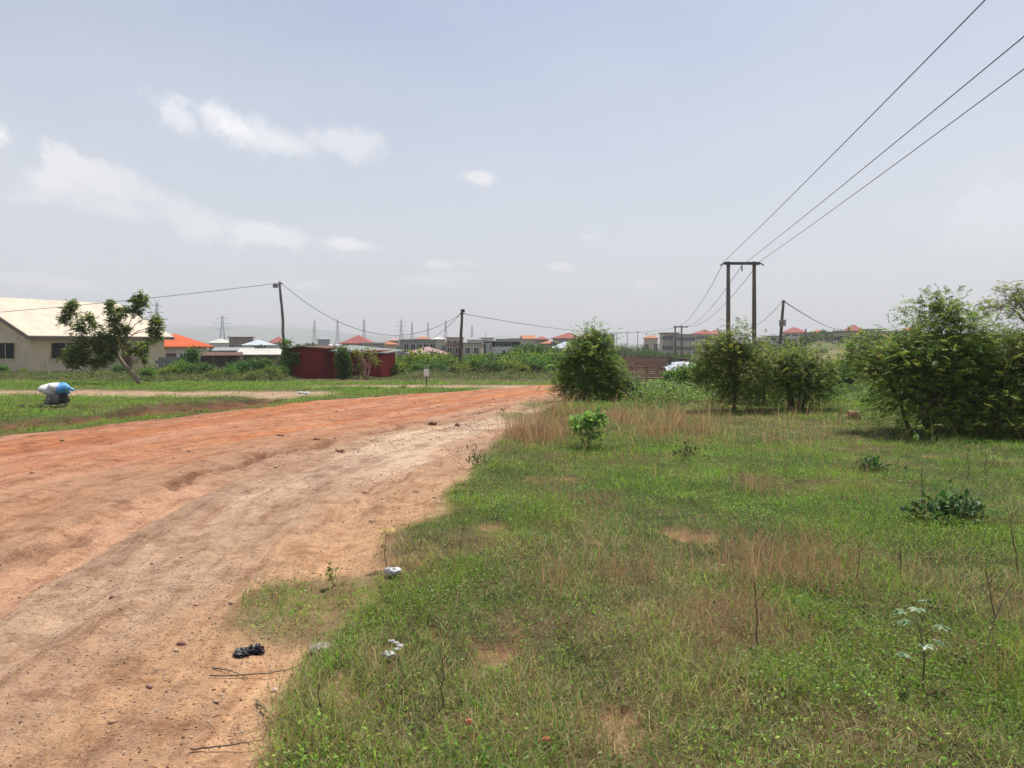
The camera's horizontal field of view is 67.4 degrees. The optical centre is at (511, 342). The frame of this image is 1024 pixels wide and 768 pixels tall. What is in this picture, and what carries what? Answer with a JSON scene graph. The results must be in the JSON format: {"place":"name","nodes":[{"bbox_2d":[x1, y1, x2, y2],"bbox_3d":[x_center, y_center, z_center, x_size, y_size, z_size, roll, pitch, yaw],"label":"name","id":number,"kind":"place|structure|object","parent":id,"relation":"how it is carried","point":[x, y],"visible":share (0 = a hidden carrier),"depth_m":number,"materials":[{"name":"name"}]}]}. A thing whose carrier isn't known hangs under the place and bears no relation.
{"place":"outdoors","nodes":[
{"label":"outdoors","id":0,"kind":"place"},
{"bbox_2d":[0,389,631,767],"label":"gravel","id":1,"kind":"structure","parent":0,"point":[179,643],"depth_m":4.78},
{"bbox_2d":[0,323,1023,767],"bbox_3d":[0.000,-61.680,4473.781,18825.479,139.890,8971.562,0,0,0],"label":"ground","id":2,"kind":"structure","parent":0,"point":[138,469],"depth_m":5.44,"materials":[{"name":"soil"}]},
{"bbox_2d":[44,393,69,405],"bbox_3d":[-11.022,1.437,18.600,0.525,0.522,0.449,0,0,33],"label":"concrete chunk","id":3,"kind":"object","parent":2,"relation":"on","point":[57,399],"visible":0.73,"depth_m":18.49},
{"bbox_2d":[37,382,74,395],"bbox_3d":[-11.037,1.142,18.605,0.871,0.352,0.489,0,0,0],"label":"stuffed sack","id":4,"kind":"object","parent":3,"relation":"on","point":[49,389],"visible":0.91,"depth_m":18.46,"materials":[{"name":"plastic"}]},
{"bbox_2d":[0,297,173,371],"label":"house","id":5,"kind":"structure","parent":2,"relation":"on","point":[36,339],"depth_m":55.30,"materials":[{"name":"beige paint"}]},
{"bbox_2d":[0,342,15,359],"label":"window","id":6,"kind":"structure","parent":5,"relation":"in","point":[7,349],"depth_m":53.74,"materials":[{"name":"glass"}]},
{"bbox_2d":[50,342,79,358],"bbox_3d":[-32.268,0.588,55.548,0.100,1.220,2.420,0,0,21],"label":"window","id":7,"kind":"structure","parent":5,"relation":"in","point":[55,347],"depth_m":54.96,"materials":[{"name":"glass"}]},
{"bbox_2d":[122,344,131,368],"bbox_3d":[-30.361,1.138,60.498,0.070,2.100,0.900,0,0,21],"label":"door","id":8,"kind":"structure","parent":5,"relation":"in","point":[127,359],"depth_m":60.54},
{"bbox_2d":[55,289,167,383],"bbox_3d":[-16.606,-0.149,31.888,4.678,4.171,1.704,0,0,0],"label":"leaning tree","id":9,"kind":"object","parent":2,"relation":"on","point":[103,352],"visible":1,"depth_m":31.88,"materials":[{"name":"green plant"}]},
{"bbox_2d":[137,365,159,380],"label":"thicket shrub","id":10,"kind":"object","parent":2,"relation":"on","point":[149,371],"visible":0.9,"depth_m":37.70,"materials":[{"name":"green plant"}]},
{"bbox_2d":[156,363,180,377],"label":"thicket shrub","id":11,"kind":"object","parent":2,"relation":"on","point":[172,370],"visible":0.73,"depth_m":39.88,"materials":[{"name":"green plant"}]},
{"bbox_2d":[155,357,186,369],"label":"block wall","id":12,"kind":"structure","parent":2,"relation":"on","point":[160,361],"depth_m":47.00,"materials":[{"name":"concrete"}]},
{"bbox_2d":[163,359,192,378],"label":"thicket shrub","id":13,"kind":"object","parent":2,"relation":"on","point":[184,367],"visible":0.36,"depth_m":41.84,"materials":[{"name":"green plant"}]},
{"bbox_2d":[164,334,214,363],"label":"house","id":14,"kind":"structure","parent":2,"relation":"on","point":[178,345],"depth_m":84.46,"materials":[{"name":"orange paint"}]},
{"bbox_2d":[176,345,205,372],"bbox_3d":[-18.852,1.128,45.066,2.018,2.021,1.569,0,0,0],"label":"roadside sapling","id":15,"kind":"object","parent":2,"relation":"on","point":[192,355],"visible":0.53,"depth_m":44.84,"materials":[{"name":"green plant"}]},
{"bbox_2d":[184,360,215,376],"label":"thicket shrub","id":16,"kind":"object","parent":2,"relation":"on","point":[197,367],"visible":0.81,"depth_m":40.80,"materials":[{"name":"green plant"}]},
{"bbox_2d":[208,338,228,350],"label":"house","id":17,"kind":"structure","parent":2,"relation":"on","point":[220,342],"depth_m":230.22,"materials":[{"name":"white paint"}]},
{"bbox_2d":[198,352,242,368],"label":"shack","id":18,"kind":"structure","parent":2,"relation":"on","point":[219,359],"depth_m":62.99,"materials":[{"name":"metal"}]},
{"bbox_2d":[190,739,264,750],"bbox_3d":[-1.118,1.582,3.022,0.277,0.020,0.019,0,0,-16],"label":"dry stick","id":19,"kind":"object","parent":2,"relation":"on","point":[195,749],"visible":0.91,"depth_m":3.02,"materials":[{"name":"wood"}]},
{"bbox_2d":[221,366,241,379],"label":"thicket shrub","id":20,"kind":"object","parent":2,"relation":"on","point":[232,369],"visible":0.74,"depth_m":39.70,"materials":[{"name":"green plant"}]},
{"bbox_2d":[211,347,254,360],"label":"shack","id":21,"kind":"structure","parent":2,"relation":"on","point":[226,349],"depth_m":80.48,"materials":[{"name":"beige paint"}]},
{"bbox_2d":[227,337,254,346],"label":"house","id":22,"kind":"structure","parent":2,"relation":"on","point":[236,341],"depth_m":189.88,"materials":[{"name":"grey concrete"}]},
{"bbox_2d":[226,359,255,373],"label":"thicket shrub","id":23,"kind":"object","parent":2,"relation":"on","point":[241,366],"visible":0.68,"depth_m":42.69,"materials":[{"name":"green plant"}]},
{"bbox_2d":[232,646,256,657],"bbox_3d":[-1.359,1.582,3.916,0.124,0.035,0.107,0,0,-6],"label":"black bag","id":24,"kind":"object","parent":2,"relation":"on","point":[242,651],"visible":0.98,"depth_m":3.89,"materials":[{"name":"plastic"}]},
{"bbox_2d":[246,643,265,654],"bbox_3d":[-1.315,1.582,3.950,0.105,0.053,0.099,0,0,1],"label":"black bag","id":25,"kind":"object","parent":2,"relation":"on","point":[255,647],"visible":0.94,"depth_m":3.93,"materials":[{"name":"plastic"}]},
{"bbox_2d":[241,340,276,348],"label":"house","id":26,"kind":"structure","parent":2,"relation":"on","point":[260,342],"depth_m":150.55,"materials":[{"name":"white paint"}]},
{"bbox_2d":[237,348,281,365],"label":"shack","id":27,"kind":"structure","parent":2,"relation":"on","point":[273,353],"depth_m":65.63,"materials":[{"name":"metal"}]},
{"bbox_2d":[244,354,276,370],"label":"thicket shrub","id":28,"kind":"object","parent":2,"relation":"on","point":[260,363],"visible":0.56,"depth_m":49.71,"materials":[{"name":"green plant"}]},
{"bbox_2d":[209,657,311,676],"bbox_3d":[-1.198,1.561,3.679,0.470,0.072,0.046,0,0,-10],"label":"dry stick","id":29,"kind":"object","parent":2,"relation":"on","point":[253,673],"visible":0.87,"depth_m":3.68,"materials":[{"name":"wood"}]},
{"bbox_2d":[262,362,285,379],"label":"thicket shrub","id":30,"kind":"object","parent":2,"relation":"on","point":[276,368],"visible":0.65,"depth_m":39.73,"materials":[{"name":"green plant"}]},
{"bbox_2d":[0,365,559,382],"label":"verge weeds","id":31,"kind":"object","parent":2,"relation":"on","point":[104,374],"visible":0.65,"depth_m":39.55,"materials":[{"name":"green plant"}]},
{"bbox_2d":[273,281,288,372],"bbox_3d":[-13.490,-0.517,45.003,0.974,6.102,0.357,0,0,0],"label":"utility pole","id":32,"kind":"object","parent":2,"relation":"on","point":[281,306],"visible":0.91,"depth_m":44.94,"materials":[{"name":"wood"}]},
{"bbox_2d":[275,338,302,376],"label":"climbing vine","id":33,"kind":"object","parent":2,"relation":"on","point":[293,360],"visible":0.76,"depth_m":44.62,"materials":[{"name":"green plant"}]},
{"bbox_2d":[309,642,332,652],"bbox_3d":[-0.964,1.538,3.880,0.124,0.035,0.100,0,0,-29],"label":"flat stone","id":34,"kind":"object","parent":2,"relation":"on","point":[317,648],"visible":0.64,"depth_m":3.86,"materials":[{"name":"stone"}]},
{"bbox_2d":[333,344,355,379],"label":"columnar shrub","id":35,"kind":"object","parent":2,"relation":"on","point":[343,363],"visible":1,"depth_m":41.36,"materials":[{"name":"green plant"}]},
{"bbox_2d":[286,345,404,378],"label":"red shed","id":36,"kind":"structure","parent":2,"relation":"on","point":[317,361],"depth_m":44.92,"materials":[{"name":"metal"}]},
{"bbox_2d":[354,353,365,376],"bbox_3d":[-8.931,1.324,45.028,0.700,1.500,0.110,0,0,9],"label":"door","id":37,"kind":"structure","parent":36,"relation":"in","point":[356,372],"depth_m":45.04,"materials":[{"name":"metal"}]},
{"bbox_2d":[339,335,372,345],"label":"house","id":38,"kind":"structure","parent":2,"relation":"on","point":[357,340],"depth_m":140.74,"materials":[{"name":"white paint"}]},
{"bbox_2d":[352,346,381,379],"bbox_3d":[-7.939,1.179,42.013,1.771,1.933,0.980,0,0,0],"label":"spindly tree","id":39,"kind":"object","parent":2,"relation":"on","point":[359,354],"visible":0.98,"depth_m":41.96,"materials":[{"name":"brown plant"}]},
{"bbox_2d":[360,342,386,347],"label":"house","id":40,"kind":"structure","parent":2,"relation":"on","point":[375,344],"depth_m":134.87,"materials":[{"name":"grey paint"}]},
{"bbox_2d":[377,528,395,567],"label":"yellow weed","id":41,"kind":"object","parent":2,"relation":"on","point":[385,531],"visible":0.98,"depth_m":5.35,"materials":[{"name":"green plant"}]},
{"bbox_2d":[380,639,403,659],"bbox_3d":[-0.595,1.502,3.752,0.114,0.055,0.132,0,0,31],"label":"white strip","id":42,"kind":"object","parent":2,"relation":"on","point":[398,644],"visible":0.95,"depth_m":3.72,"materials":[{"name":"plastic"}]},
{"bbox_2d":[383,567,402,575],"bbox_3d":[-0.782,1.496,5.022,0.100,0.056,0.093,0,0,44],"label":"plastic bag","id":43,"kind":"object","parent":2,"relation":"on","point":[392,570],"visible":0.84,"depth_m":5.00,"materials":[{"name":"plastic"}]},
{"bbox_2d":[395,355,411,373],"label":"thicket shrub","id":44,"kind":"object","parent":2,"relation":"on","point":[401,364],"visible":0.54,"depth_m":55.62,"materials":[{"name":"green plant"}]},
{"bbox_2d":[404,359,426,374],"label":"thicket shrub","id":45,"kind":"object","parent":2,"relation":"on","point":[416,365],"visible":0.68,"depth_m":49.70,"materials":[{"name":"green plant"}]},
{"bbox_2d":[399,339,436,354],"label":"building","id":46,"kind":"structure","parent":2,"relation":"on","point":[411,344],"depth_m":134.96,"materials":[{"name":"paint"}]},
{"bbox_2d":[401,346,439,372],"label":"thicket shrub","id":47,"kind":"object","parent":2,"relation":"on","point":[420,356],"visible":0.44,"depth_m":56.70,"materials":[{"name":"green plant"}]},
{"bbox_2d":[424,361,449,377],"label":"thicket shrub","id":48,"kind":"object","parent":2,"relation":"on","point":[437,365],"visible":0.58,"depth_m":48.76,"materials":[{"name":"green plant"}]},
{"bbox_2d":[431,337,445,351],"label":"house","id":49,"kind":"structure","parent":2,"relation":"on","point":[440,344],"depth_m":210.12,"materials":[{"name":"beige paint"}]},
{"bbox_2d":[425,355,458,377],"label":"thicket shrub","id":50,"kind":"object","parent":2,"relation":"on","point":[447,362],"visible":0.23,"depth_m":53.83,"materials":[{"name":"green plant"}]},
{"bbox_2d":[434,648,450,706],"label":"dry stalk","id":51,"kind":"object","parent":2,"relation":"on","point":[443,676],"visible":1,"depth_m":3.25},
{"bbox_2d":[445,343,462,358],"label":"building","id":52,"kind":"structure","parent":2,"relation":"on","point":[452,348],"depth_m":101.00,"materials":[{"name":"grey concrete"}]},
{"bbox_2d":[448,359,471,377],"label":"thicket shrub","id":53,"kind":"object","parent":2,"relation":"on","point":[461,365],"visible":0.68,"depth_m":49.80,"materials":[{"name":"green plant"}]},
{"bbox_2d":[459,309,464,361],"bbox_3d":[-3.632,0.273,54.964,0.502,5.284,0.328,0,0,0],"label":"utility pole","id":54,"kind":"object","parent":2,"relation":"on","point":[461,340],"visible":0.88,"depth_m":54.92,"materials":[{"name":"wood"}]},
{"bbox_2d":[463,343,484,360],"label":"house","id":55,"kind":"structure","parent":2,"relation":"on","point":[470,348],"depth_m":97.00,"materials":[{"name":"beige paint"}]},
{"bbox_2d":[457,444,490,465],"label":"leafy plant","id":56,"kind":"object","parent":2,"relation":"on","point":[474,457],"visible":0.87,"depth_m":9.76,"materials":[{"name":"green plant"}]},
{"bbox_2d":[465,354,498,376],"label":"thicket shrub","id":57,"kind":"object","parent":2,"relation":"on","point":[475,364],"visible":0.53,"depth_m":51.84,"materials":[{"name":"green plant"}]},
{"bbox_2d":[480,360,505,374],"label":"thicket shrub","id":58,"kind":"object","parent":2,"relation":"on","point":[494,366],"visible":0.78,"depth_m":48.74,"materials":[{"name":"green plant"}]},
{"bbox_2d":[481,340,521,354],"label":"modern villa","id":59,"kind":"object","parent":2,"relation":"on","point":[495,346],"visible":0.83,"depth_m":101.80,"materials":[{"name":"grey paint"}]},
{"bbox_2d":[495,354,523,374],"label":"thicket shrub","id":60,"kind":"object","parent":2,"relation":"on","point":[505,361],"visible":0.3,"depth_m":51.81,"materials":[{"name":"green plant"}]},
{"bbox_2d":[506,359,530,374],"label":"thicket shrub","id":61,"kind":"object","parent":2,"relation":"on","point":[521,367],"visible":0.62,"depth_m":48.60,"materials":[{"name":"green plant"}]},
{"bbox_2d":[511,351,536,364],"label":"thicket shrub","id":62,"kind":"object","parent":2,"relation":"on","point":[525,358],"visible":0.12,"depth_m":54.80,"materials":[{"name":"green plant"}]},
{"bbox_2d":[506,341,546,355],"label":"thicket shrub","id":63,"kind":"object","parent":2,"relation":"on","point":[525,348],"visible":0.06,"depth_m":69.80,"materials":[{"name":"green plant"}]},
{"bbox_2d":[520,335,535,345],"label":"house","id":64,"kind":"structure","parent":2,"relation":"on","point":[526,339],"depth_m":210.11,"materials":[{"name":"orange paint"}]},
{"bbox_2d":[524,360,546,375],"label":"thicket shrub","id":65,"kind":"object","parent":2,"relation":"on","point":[535,365],"visible":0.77,"depth_m":49.70,"materials":[{"name":"green plant"}]},
{"bbox_2d":[525,352,556,373],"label":"thicket shrub","id":66,"kind":"object","parent":2,"relation":"on","point":[544,360],"visible":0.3,"depth_m":52.81,"materials":[{"name":"green plant"}]},
{"bbox_2d":[521,341,560,355],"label":"thicket shrub","id":67,"kind":"object","parent":2,"relation":"on","point":[541,348],"visible":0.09,"depth_m":65.48,"materials":[{"name":"green plant"}]},
{"bbox_2d":[550,333,581,346],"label":"house","id":68,"kind":"structure","parent":2,"relation":"on","point":[560,338],"depth_m":160.24,"materials":[{"name":"red paint"}]},
{"bbox_2d":[538,316,634,400],"bbox_3d":[2.061,0.577,20.788,2.875,2.608,2.547,0,0,0],"label":"roadside bush","id":69,"kind":"object","parent":2,"relation":"on","point":[590,371],"visible":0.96,"depth_m":20.66,"materials":[{"name":"green plant"}]},
{"bbox_2d":[565,404,614,446],"bbox_3d":[1.124,1.244,11.311,0.668,0.673,0.647,0,0,-29],"label":"heart leaved plant","id":70,"kind":"object","parent":2,"relation":"on","point":[594,419],"visible":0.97,"depth_m":11.22,"materials":[{"name":"green plant"}]},
{"bbox_2d":[197,385,1023,767],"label":"dry grass","id":71,"kind":"structure","parent":2,"relation":"on","point":[793,555],"depth_m":4.94,"materials":[{"name":"plant"}]},
{"bbox_2d":[206,330,1016,367],"bbox_3d":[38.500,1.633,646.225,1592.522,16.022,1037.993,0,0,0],"label":"woodland","id":72,"kind":"object","parent":2,"relation":"on","point":[818,337],"visible":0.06,"depth_m":188.56,"materials":[{"name":"green plant"}]},
{"bbox_2d":[611,359,654,397],"bbox_3d":[3.225,1.132,21.500,1.721,1.396,1.492,0,0,0],"label":"roadside bush","id":73,"kind":"object","parent":2,"relation":"on","point":[630,385],"visible":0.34,"depth_m":21.41,"materials":[{"name":"green plant"}]},
{"bbox_2d":[622,351,651,367],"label":"distant tree","id":74,"kind":"object","parent":2,"relation":"on","point":[638,354],"visible":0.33,"depth_m":94.66,"materials":[{"name":"green plant"}]},
{"bbox_2d":[622,356,670,380],"bbox_3d":[6.316,1.404,36.050,2.341,1.524,0.224,0,0,-2],"label":"board fence","id":75,"kind":"object","parent":2,"relation":"on","point":[648,372],"visible":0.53,"depth_m":36.02,"materials":[{"name":"wood"}]},
{"bbox_2d":[642,335,658,351],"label":"house","id":76,"kind":"structure","parent":2,"relation":"on","point":[650,341],"depth_m":250.03,"materials":[{"name":"beige paint"}]},
{"bbox_2d":[654,352,679,367],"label":"distant tree","id":77,"kind":"object","parent":2,"relation":"on","point":[674,360],"visible":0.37,"depth_m":91.56,"materials":[{"name":"green plant"}]},
{"bbox_2d":[658,332,679,354],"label":"building","id":78,"kind":"structure","parent":2,"relation":"on","point":[666,341],"depth_m":222.08,"materials":[{"name":"beige paint"}]},
{"bbox_2d":[480,380,862,455],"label":"straw clumps","id":79,"kind":"object","parent":2,"relation":"on","point":[524,434],"visible":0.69,"depth_m":12.80,"materials":[{"name":"beige plant"}]},
{"bbox_2d":[659,365,685,383],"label":"thicket shrub","id":80,"kind":"object","parent":2,"relation":"on","point":[667,373],"visible":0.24,"depth_m":28.02,"materials":[{"name":"green plant"}]},
{"bbox_2d":[674,326,687,356],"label":"pole","id":81,"kind":"object","parent":2,"relation":"on","point":[681,339],"visible":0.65,"depth_m":139.86,"materials":[{"name":"wood"}]},
{"bbox_2d":[672,334,695,354],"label":"building","id":82,"kind":"structure","parent":2,"relation":"on","point":[688,339],"depth_m":214.94,"materials":[{"name":"beige paint"}]},
{"bbox_2d":[669,440,717,460],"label":"leafy plant","id":83,"kind":"object","parent":2,"relation":"on","point":[686,450],"visible":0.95,"depth_m":10.17,"materials":[{"name":"green plant"}]},
{"bbox_2d":[666,359,721,386],"bbox_3d":[6.171,1.123,25.893,1.899,1.239,1.616,0,0,18],"label":"thicket shrub","id":84,"kind":"object","parent":2,"relation":"on","point":[681,375],"visible":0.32,"depth_m":25.95,"materials":[{"name":"green plant"}]},
{"bbox_2d":[691,329,718,355],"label":"building","id":85,"kind":"structure","parent":2,"relation":"on","point":[699,335],"depth_m":238.31,"materials":[{"name":"beige paint"}]},
{"bbox_2d":[682,316,787,411],"bbox_3d":[4.921,0.594,17.214,2.317,2.347,1.862,0,0,0],"label":"round tree","id":86,"kind":"object","parent":2,"relation":"on","point":[735,357],"visible":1,"depth_m":17.03,"materials":[{"name":"green plant"}]},
{"bbox_2d":[720,261,763,372],"bbox_3d":[17.325,-1.624,57.960,3.349,8.957,0.431,0,0,0],"label":"pole","id":87,"kind":"object","parent":2,"relation":"on","point":[729,263],"visible":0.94,"depth_m":57.86,"materials":[{"name":"wood"}]},
{"bbox_2d":[726,0,985,259],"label":"power line","id":88,"kind":"object","parent":87,"relation":"attached to","point":[880,106],"visible":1,"depth_m":21.06,"materials":[{"name":"metal"}]},
{"bbox_2d":[744,36,1023,263],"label":"power line","id":89,"kind":"object","parent":87,"relation":"attached to","point":[910,129],"visible":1,"depth_m":22.55,"materials":[{"name":"metal"}]},
{"bbox_2d":[761,69,1023,260],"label":"power line","id":90,"kind":"object","parent":87,"relation":"attached to","point":[914,149],"visible":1,"depth_m":25.86,"materials":[{"name":"metal"}]},
{"bbox_2d":[753,577,766,644],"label":"dry stalk","id":91,"kind":"object","parent":2,"relation":"on","point":[756,608],"visible":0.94,"depth_m":3.90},
{"bbox_2d":[737,329,792,403],"bbox_3d":[6.270,0.691,19.488,1.914,2.084,1.625,0,0,-20],"label":"yellowish bush","id":92,"kind":"object","parent":2,"relation":"on","point":[764,373],"visible":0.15,"depth_m":19.43,"materials":[{"name":"green plant"}]},
{"bbox_2d":[777,300,785,357],"bbox_3d":[21.658,-0.413,61.895,0.836,6.039,0.545,0,0,0],"label":"utility pole","id":93,"kind":"object","parent":2,"relation":"on","point":[782,322],"visible":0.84,"depth_m":61.89,"materials":[{"name":"wood"}]},
{"bbox_2d":[783,327,807,342],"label":"house","id":94,"kind":"structure","parent":2,"relation":"on","point":[793,332],"depth_m":225.27,"materials":[{"name":"red paint"}]},
{"bbox_2d":[747,336,846,410],"bbox_3d":[6.515,0.838,17.622,2.325,1.982,2.086,0,0,0],"label":"multi stem tree","id":95,"kind":"object","parent":2,"relation":"on","point":[799,382],"visible":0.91,"depth_m":17.41,"materials":[{"name":"green plant"}]},
{"bbox_2d":[617,374,1009,407],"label":"creeping plants","id":96,"kind":"object","parent":2,"relation":"on","point":[673,386],"visible":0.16,"depth_m":20.59,"materials":[{"name":"green plant"}]},
{"bbox_2d":[816,361,861,391],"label":"thicket shrub","id":97,"kind":"object","parent":2,"relation":"on","point":[848,381],"visible":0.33,"depth_m":23.64,"materials":[{"name":"green plant"}]},
{"bbox_2d":[832,333,848,343],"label":"house","id":98,"kind":"structure","parent":2,"relation":"on","point":[838,337],"depth_m":170.02,"materials":[{"name":"beige paint"}]},
{"bbox_2d":[827,351,874,380],"bbox_3d":[13.165,1.039,30.044,2.031,1.475,2.344,0,0,22],"label":"thicket shrub","id":99,"kind":"object","parent":2,"relation":"on","point":[856,362],"visible":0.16,"depth_m":29.62,"materials":[{"name":"green plant"}]},
{"bbox_2d":[850,331,875,353],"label":"distant tree","id":100,"kind":"object","parent":2,"relation":"on","point":[869,341],"visible":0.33,"depth_m":99.43,"materials":[{"name":"green plant"}]},
{"bbox_2d":[851,452,906,471],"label":"leafy plant","id":101,"kind":"object","parent":2,"relation":"on","point":[870,463],"visible":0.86,"depth_m":9.28,"materials":[{"name":"green plant"}]},
{"bbox_2d":[892,599,952,689],"bbox_3d":[1.817,1.363,3.423,0.237,0.409,0.258,0,0,20],"label":"pale leaved plant","id":102,"kind":"object","parent":2,"relation":"on","point":[924,646],"visible":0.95,"depth_m":3.42,"materials":[{"name":"green plant"}]},
{"bbox_2d":[828,284,1023,442],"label":"bush","id":103,"kind":"object","parent":2,"relation":"on","point":[933,377],"visible":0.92,"depth_m":12.92,"materials":[{"name":"green plant"}]},
{"bbox_2d":[900,479,995,524],"bbox_3d":[3.771,1.389,6.672,0.787,0.399,0.571,0,0,0],"label":"broad leaved clump","id":104,"kind":"object","parent":2,"relation":"on","point":[950,505],"visible":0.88,"depth_m":6.61,"materials":[{"name":"green plant"}]},
{"bbox_2d":[944,294,1023,441],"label":"feathery bush","id":105,"kind":"object","parent":2,"relation":"on","point":[1017,399],"visible":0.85,"depth_m":12.41,"materials":[{"name":"green plant"}]},
{"bbox_2d":[968,280,1023,343],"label":"sparse tree","id":106,"kind":"object","parent":2,"relation":"on","point":[1013,295],"visible":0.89,"depth_m":19.95,"materials":[{"name":"green plant"}]},
{"bbox_2d":[0,378,1023,767],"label":"grass","id":107,"kind":"structure","parent":0,"point":[596,720],"depth_m":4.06,"materials":[{"name":"plant"}]},
{"bbox_2d":[0,0,1023,342],"label":"sky","id":108,"kind":"structure","parent":0,"point":[561,164],"materials":[{"name":"blue"}]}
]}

